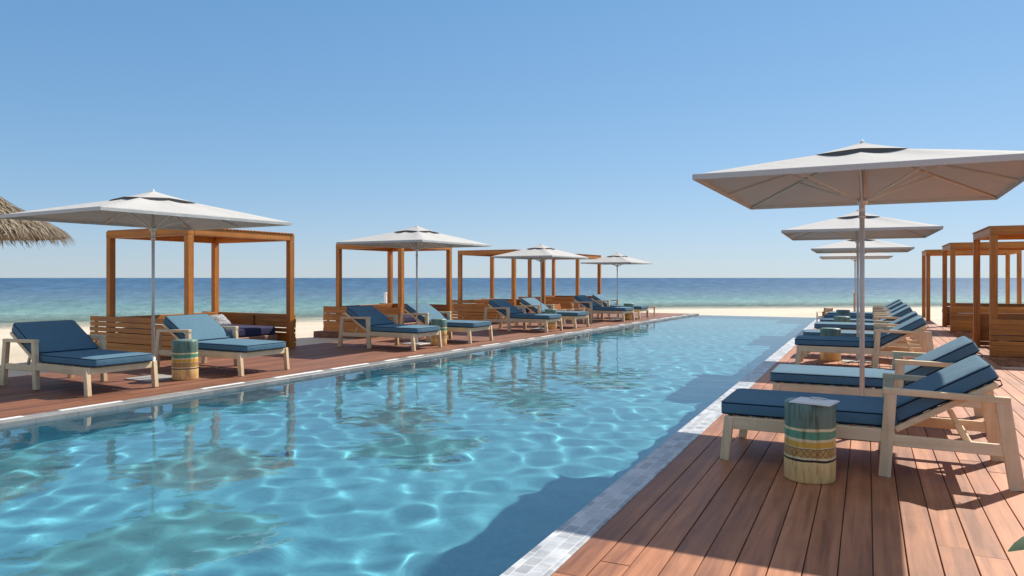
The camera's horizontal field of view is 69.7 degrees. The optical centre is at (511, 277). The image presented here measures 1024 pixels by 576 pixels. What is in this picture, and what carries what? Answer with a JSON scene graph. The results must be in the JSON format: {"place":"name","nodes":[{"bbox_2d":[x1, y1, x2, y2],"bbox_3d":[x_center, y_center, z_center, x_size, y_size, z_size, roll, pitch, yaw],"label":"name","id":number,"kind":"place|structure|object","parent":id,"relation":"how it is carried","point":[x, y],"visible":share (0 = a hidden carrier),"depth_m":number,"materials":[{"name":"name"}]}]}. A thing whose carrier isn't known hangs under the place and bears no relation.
{"place":"outdoors","nodes":[
{"label":"outdoors","id":0,"kind":"place"},
{"bbox_2d":[0,377,315,428],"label":"pool basin","id":1,"kind":"object","parent":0,"point":[127,408],"depth_m":8.16,"materials":[{"name":"blue tile"}]},
{"bbox_2d":[0,313,698,429],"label":"pool coping","id":2,"kind":"object","parent":1,"relation":"on","point":[25,420],"visible":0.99,"depth_m":9.57,"materials":[{"name":"grey stone"}]},
{"bbox_2d":[0,315,815,575],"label":"pool water","id":3,"kind":"structure","parent":1,"relation":"in","point":[498,461],"depth_m":5.89,"materials":[{"name":"blue liquid"}]},
{"bbox_2d":[500,317,821,575],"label":"pool coping","id":4,"kind":"object","parent":1,"relation":"on","point":[554,551],"visible":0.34,"depth_m":4.72,"materials":[{"name":"white tile"}]},
{"bbox_2d":[0,312,685,418],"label":"deck","id":5,"kind":"structure","parent":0,"point":[19,396],"depth_m":11.48,"materials":[{"name":"brown wood"}]},
{"bbox_2d":[0,320,158,396],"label":"sun lounger","id":6,"kind":"object","parent":5,"relation":"on","point":[69,348],"visible":1,"depth_m":9.36,"materials":[{"name":"blue fabric"}]},
{"bbox_2d":[0,189,291,381],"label":"parasol","id":7,"kind":"object","parent":5,"relation":"on","point":[152,211],"visible":0.99,"depth_m":10.21,"materials":[{"name":"white fabric"}]},
{"bbox_2d":[171,339,198,380],"bbox_3d":[-4.526,1.129,10.179,0.346,0.542,0.338,0,0,40],"label":"stump table","id":8,"kind":"object","parent":5,"relation":"on","point":[184,365],"visible":1,"depth_m":10.04,"materials":[{"name":"wood"}]},
{"bbox_2d":[90,228,295,356],"bbox_3d":[-6.213,0.253,14.447,2.852,2.294,2.527,0,0,29],"label":"cabana","id":9,"kind":"object","parent":5,"relation":"on","point":[134,334],"visible":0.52,"depth_m":13.87,"materials":[{"name":"wood"}]},
{"bbox_2d":[210,314,230,324],"bbox_3d":[-6.006,0.879,15.105,0.360,0.160,0.360,38,22,24],"label":"pillow","id":10,"kind":"object","parent":9,"relation":"on","point":[221,319],"visible":0.69,"depth_m":15.06,"materials":[{"name":"white fabric"}]},
{"bbox_2d":[155,314,289,376],"bbox_3d":[-4.458,0.994,11.271,1.964,0.822,0.926,0,0,29],"label":"sun lounger","id":11,"kind":"object","parent":5,"relation":"on","point":[212,336],"visible":0.91,"depth_m":11.17,"materials":[{"name":"blue fabric"}]},
{"bbox_2d":[323,244,452,332],"bbox_3d":[-3.258,0.253,19.534,2.557,2.294,2.277,0,0,29],"label":"cabana","id":12,"kind":"object","parent":5,"relation":"on","point":[389,307],"visible":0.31,"depth_m":19.00,"materials":[{"name":"wood"}]},
{"bbox_2d":[338,305,441,350],"bbox_3d":[-2.474,0.994,14.873,1.964,0.822,0.926,0,0,30],"label":"sun lounger","id":13,"kind":"object","parent":5,"relation":"on","point":[371,320],"visible":1,"depth_m":14.69,"materials":[{"name":"blue fabric"}]},
{"bbox_2d":[336,225,490,344],"bbox_3d":[-2.024,0.137,15.635,2.138,2.527,2.598,0,0,29],"label":"parasol","id":14,"kind":"object","parent":5,"relation":"on","point":[416,237],"visible":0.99,"depth_m":15.41,"materials":[{"name":"white fabric"}]},
{"bbox_2d":[431,318,446,345],"bbox_3d":[-1.528,1.129,15.374,0.346,0.542,0.338,0,0,-26],"label":"stump table","id":15,"kind":"object","parent":5,"relation":"on","point":[441,323],"visible":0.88,"depth_m":15.23,"materials":[{"name":"yellow wood"}]},
{"bbox_2d":[399,303,492,343],"bbox_3d":[-1.490,0.994,16.451,1.964,0.822,0.926,0,0,30],"label":"sun lounger","id":16,"kind":"object","parent":5,"relation":"on","point":[427,312],"visible":0.79,"depth_m":16.29,"materials":[{"name":"blue fabric"}]},
{"bbox_2d":[452,249,545,322],"bbox_3d":[-0.493,0.253,24.557,2.562,2.294,2.228,0,0,29],"label":"cabana","id":17,"kind":"object","parent":5,"relation":"on","point":[464,310],"visible":0.46,"depth_m":23.84,"materials":[{"name":"wood"}]},
{"bbox_2d":[483,299,562,332],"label":"sun lounger","id":18,"kind":"object","parent":5,"relation":"on","point":[509,312],"visible":1,"depth_m":19.41,"materials":[{"name":"blue fabric"}]},
{"bbox_2d":[491,244,588,329],"bbox_3d":[0.794,0.229,20.160,1.846,2.342,2.243,0,0,31],"label":"parasol","id":19,"kind":"object","parent":5,"relation":"on","point":[540,252],"visible":0.99,"depth_m":19.87,"materials":[{"name":"white fabric"}]},
{"bbox_2d":[545,309,556,328],"bbox_3d":[1.062,1.129,20.140,0.338,0.542,0.346,0,0,44],"label":"stump table","id":20,"kind":"object","parent":5,"relation":"on","point":[552,325],"visible":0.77,"depth_m":19.99,"materials":[{"name":"yellow wood"}]},
{"bbox_2d":[514,298,589,328],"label":"sun lounger","id":21,"kind":"object","parent":5,"relation":"on","point":[532,305],"visible":0.65,"depth_m":20.95,"materials":[{"name":"blue fabric"}]},
{"bbox_2d":[518,254,600,310],"bbox_3d":[1.900,0.253,28.815,2.557,2.294,2.277,0,0,29],"label":"cabana","id":22,"kind":"object","parent":5,"relation":"on","point":[564,302],"visible":0.36,"depth_m":28.25,"materials":[{"name":"wood"}]},
{"bbox_2d":[554,304,573,324],"bbox_3d":[1.528,1.097,22.311,0.549,0.606,0.476,0,0,41],"label":"wooden chair","id":23,"kind":"object","parent":5,"relation":"on","point":[557,306],"visible":0.38,"depth_m":22.41,"materials":[{"name":"brown wood"}]},
{"bbox_2d":[570,303,591,322],"bbox_3d":[2.145,1.097,22.900,0.549,0.606,0.476,0,0,38],"label":"wooden chair","id":24,"kind":"object","parent":5,"relation":"on","point":[576,307],"visible":0.55,"depth_m":22.91,"materials":[{"name":"brown wood"}]},
{"bbox_2d":[570,295,634,321],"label":"sun lounger","id":25,"kind":"object","parent":5,"relation":"on","point":[588,302],"visible":0.91,"depth_m":24.02,"materials":[{"name":"blue fabric"}]},
{"bbox_2d":[581,252,651,319],"bbox_3d":[3.547,0.268,24.782,1.749,2.264,2.125,0,0,29],"label":"parasol","id":26,"kind":"object","parent":5,"relation":"on","point":[617,258],"visible":1,"depth_m":24.43,"materials":[{"name":"white fabric"}]},
{"bbox_2d":[588,294,648,318],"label":"sun lounger","id":27,"kind":"object","parent":5,"relation":"on","point":[611,303],"visible":0.66,"depth_m":25.47,"materials":[{"name":"blue fabric"}]},
{"bbox_2d":[624,303,633,319],"bbox_3d":[3.908,1.129,24.608,0.338,0.542,0.346,0,0,-2],"label":"stump table","id":28,"kind":"object","parent":5,"relation":"on","point":[628,316],"visible":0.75,"depth_m":24.45,"materials":[{"name":"yellow wood"}]},
{"bbox_2d":[0,278,1023,322],"bbox_3d":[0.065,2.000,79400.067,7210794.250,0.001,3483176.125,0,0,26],"label":"sea","id":29,"kind":"structure","parent":0,"point":[38,299],"depth_m":100.49,"materials":[{"name":"liquid"}]},
{"bbox_2d":[0,305,1023,376],"bbox_3d":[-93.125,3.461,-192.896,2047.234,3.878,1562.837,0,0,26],"label":"beach","id":30,"kind":"structure","parent":0,"point":[307,327],"depth_m":34.25,"materials":[{"name":"beige sand"}]},
{"bbox_2d":[0,197,75,248],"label":"thatched shade","id":31,"kind":"object","parent":30,"relation":"on","point":[26,231],"visible":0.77,"depth_m":13.89,"materials":[{"name":"beige wicker"}]},
{"bbox_2d":[384,293,386,302],"bbox_3d":[-4.469,1.257,26.000,0.105,1.474,0.105,0,0,26],"label":"beach post","id":32,"kind":"object","parent":30,"relation":"on","point":[385,297],"visible":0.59,"depth_m":25.97,"materials":[{"name":"white paint"}]},
{"bbox_2d":[0,0,1023,277],"label":"sky","id":33,"kind":"structure","parent":0,"point":[570,126],"materials":[{"name":"blue"}]},
{"bbox_2d":[551,315,1023,575],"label":"deck","id":34,"kind":"structure","parent":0,"point":[698,506],"depth_m":4.37,"materials":[{"name":"brown wood"}]},
{"bbox_2d":[784,397,835,484],"bbox_3d":[2.081,1.129,5.137,0.346,0.542,0.338,0,0,3],"label":"stump table","id":35,"kind":"object","parent":34,"relation":"on","point":[810,445],"visible":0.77,"depth_m":5.00,"materials":[{"name":"multicoloured wood"}]},
{"bbox_2d":[789,397,839,406],"bbox_3d":[2.086,0.844,5.073,0.270,0.029,0.230,0,0,40],"label":"magazine","id":36,"kind":"object","parent":35,"relation":"on","point":[819,401],"visible":1,"depth_m":5.05,"materials":[{"name":"white paper"}]},
{"bbox_2d":[816,308,832,321],"bbox_3d":[9.804,1.173,23.046,0.412,0.454,0.357,0,0,-34],"label":"wooden chair","id":37,"kind":"object","parent":34,"relation":"on","point":[825,311],"visible":0.52,"depth_m":23.08,"materials":[{"name":"brown wood"}]},
{"bbox_2d":[820,328,840,360],"bbox_3d":[5.417,1.129,12.510,0.338,0.542,0.346,0,0,36],"label":"stump table","id":38,"kind":"object","parent":34,"relation":"on","point":[830,332],"visible":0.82,"depth_m":12.37,"materials":[{"name":"wood"}]},
{"bbox_2d":[834,316,849,321],"bbox_3d":[7.340,1.129,16.356,0.338,0.542,0.346,0,0,-10],"label":"stump table","id":39,"kind":"object","parent":34,"relation":"on","point":[841,318],"visible":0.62,"depth_m":16.22,"materials":[{"name":"green wood"}]},
{"bbox_2d":[836,310,849,313],"bbox_3d":[8.876,1.129,19.722,0.346,0.542,0.338,0,0,17],"label":"stump table","id":40,"kind":"object","parent":34,"relation":"on","point":[842,311],"visible":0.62,"depth_m":19.59,"materials":[{"name":"green wood"}]},
{"bbox_2d":[819,253,892,311],"bbox_3d":[12.770,0.110,27.370,2.357,2.579,2.863,0,0,25],"label":"parasol","id":41,"kind":"object","parent":34,"relation":"on","point":[851,256],"visible":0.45,"depth_m":26.83,"materials":[{"name":"white fabric"}]},
{"bbox_2d":[692,140,1023,441],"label":"parasol","id":42,"kind":"object","parent":34,"relation":"on","point":[861,174],"visible":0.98,"depth_m":6.54,"materials":[{"name":"white fabric"}]},
{"bbox_2d":[781,209,942,362],"bbox_3d":[5.795,0.123,12.326,2.211,2.553,2.686,0,0,24],"label":"parasol","id":43,"kind":"object","parent":34,"relation":"on","point":[845,227],"visible":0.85,"depth_m":12.05,"materials":[{"name":"white fabric"}]},
{"bbox_2d":[811,239,914,253],"bbox_3d":[9.317,0.123,19.621,2.332,2.553,2.834,0,0,25],"label":"parasol","id":44,"kind":"object","parent":34,"relation":"on","point":[871,246],"visible":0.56,"depth_m":18.91,"materials":[{"name":"white fabric"}]},
{"bbox_2d":[803,311,922,356],"bbox_3d":[6.226,0.994,12.998,1.964,0.822,0.926,0,0,26],"label":"sun lounger","id":45,"kind":"object","parent":34,"relation":"on","point":[894,323],"visible":0.33,"depth_m":12.74,"materials":[{"name":"blue fabric"}]},
{"bbox_2d":[824,301,902,318],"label":"sun lounger","id":46,"kind":"object","parent":34,"relation":"on","point":[894,305],"visible":0.32,"depth_m":18.49,"materials":[{"name":"blue fabric"}]},
{"bbox_2d":[795,315,933,368],"bbox_3d":[5.519,0.994,11.556,1.964,0.822,0.926,0,0,25],"label":"sun lounger","id":47,"kind":"object","parent":34,"relation":"on","point":[878,344],"visible":0.96,"depth_m":11.25,"materials":[{"name":"blue fabric"}]},
{"bbox_2d":[828,299,900,314],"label":"sun lounger","id":48,"kind":"object","parent":34,"relation":"on","point":[866,313],"visible":0.2,"depth_m":20.12,"materials":[{"name":"blue fabric"}]},
{"bbox_2d":[814,306,917,339],"bbox_3d":[7.395,0.994,15.373,1.964,0.822,0.926,0,0,25],"label":"sun lounger","id":49,"kind":"object","parent":34,"relation":"on","point":[870,326],"visible":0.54,"depth_m":15.12,"materials":[{"name":"blue fabric"}]},
{"bbox_2d":[820,303,911,339],"bbox_3d":[8.190,0.994,16.972,1.964,0.822,0.926,0,0,26],"label":"sun lounger","id":50,"kind":"object","parent":34,"relation":"on","point":[869,320],"visible":0.27,"depth_m":16.72,"materials":[{"name":"blue fabric"}]},
{"bbox_2d":[720,354,1023,490],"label":"sun lounger","id":51,"kind":"object","parent":34,"relation":"on","point":[948,388],"visible":0.97,"depth_m":5.20,"materials":[{"name":"blue fabric"}]},
{"bbox_2d":[770,336,982,416],"bbox_3d":[3.689,0.994,7.443,1.964,0.822,0.926,0,0,26],"label":"sun lounger","id":52,"kind":"object","parent":34,"relation":"on","point":[783,377],"visible":0.66,"depth_m":7.22,"materials":[{"name":"blue fabric"}]},
{"bbox_2d":[922,249,1021,320],"bbox_3d":[15.224,0.238,24.520,2.640,2.324,2.206,0,0,26],"label":"cabana","id":53,"kind":"object","parent":34,"relation":"on","point":[926,254],"visible":0.73,"depth_m":24.09,"materials":[{"name":"brown wood"}]},
{"bbox_2d":[942,241,1023,330],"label":"cabana","id":54,"kind":"object","parent":34,"relation":"on","point":[957,316],"visible":0.59,"depth_m":19.23,"materials":[{"name":"wood"}]},
{"bbox_2d":[972,225,1023,357],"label":"cabana","id":55,"kind":"object","parent":34,"relation":"on","point":[1002,334],"visible":0.95,"depth_m":13.04,"materials":[{"name":"wood"}]},
{"bbox_2d":[1008,536,1023,551],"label":"potted plant","id":56,"kind":"object","parent":34,"relation":"on","point":[1017,545],"visible":1,"depth_m":2.26,"materials":[{"name":"green plant"}]}
]}

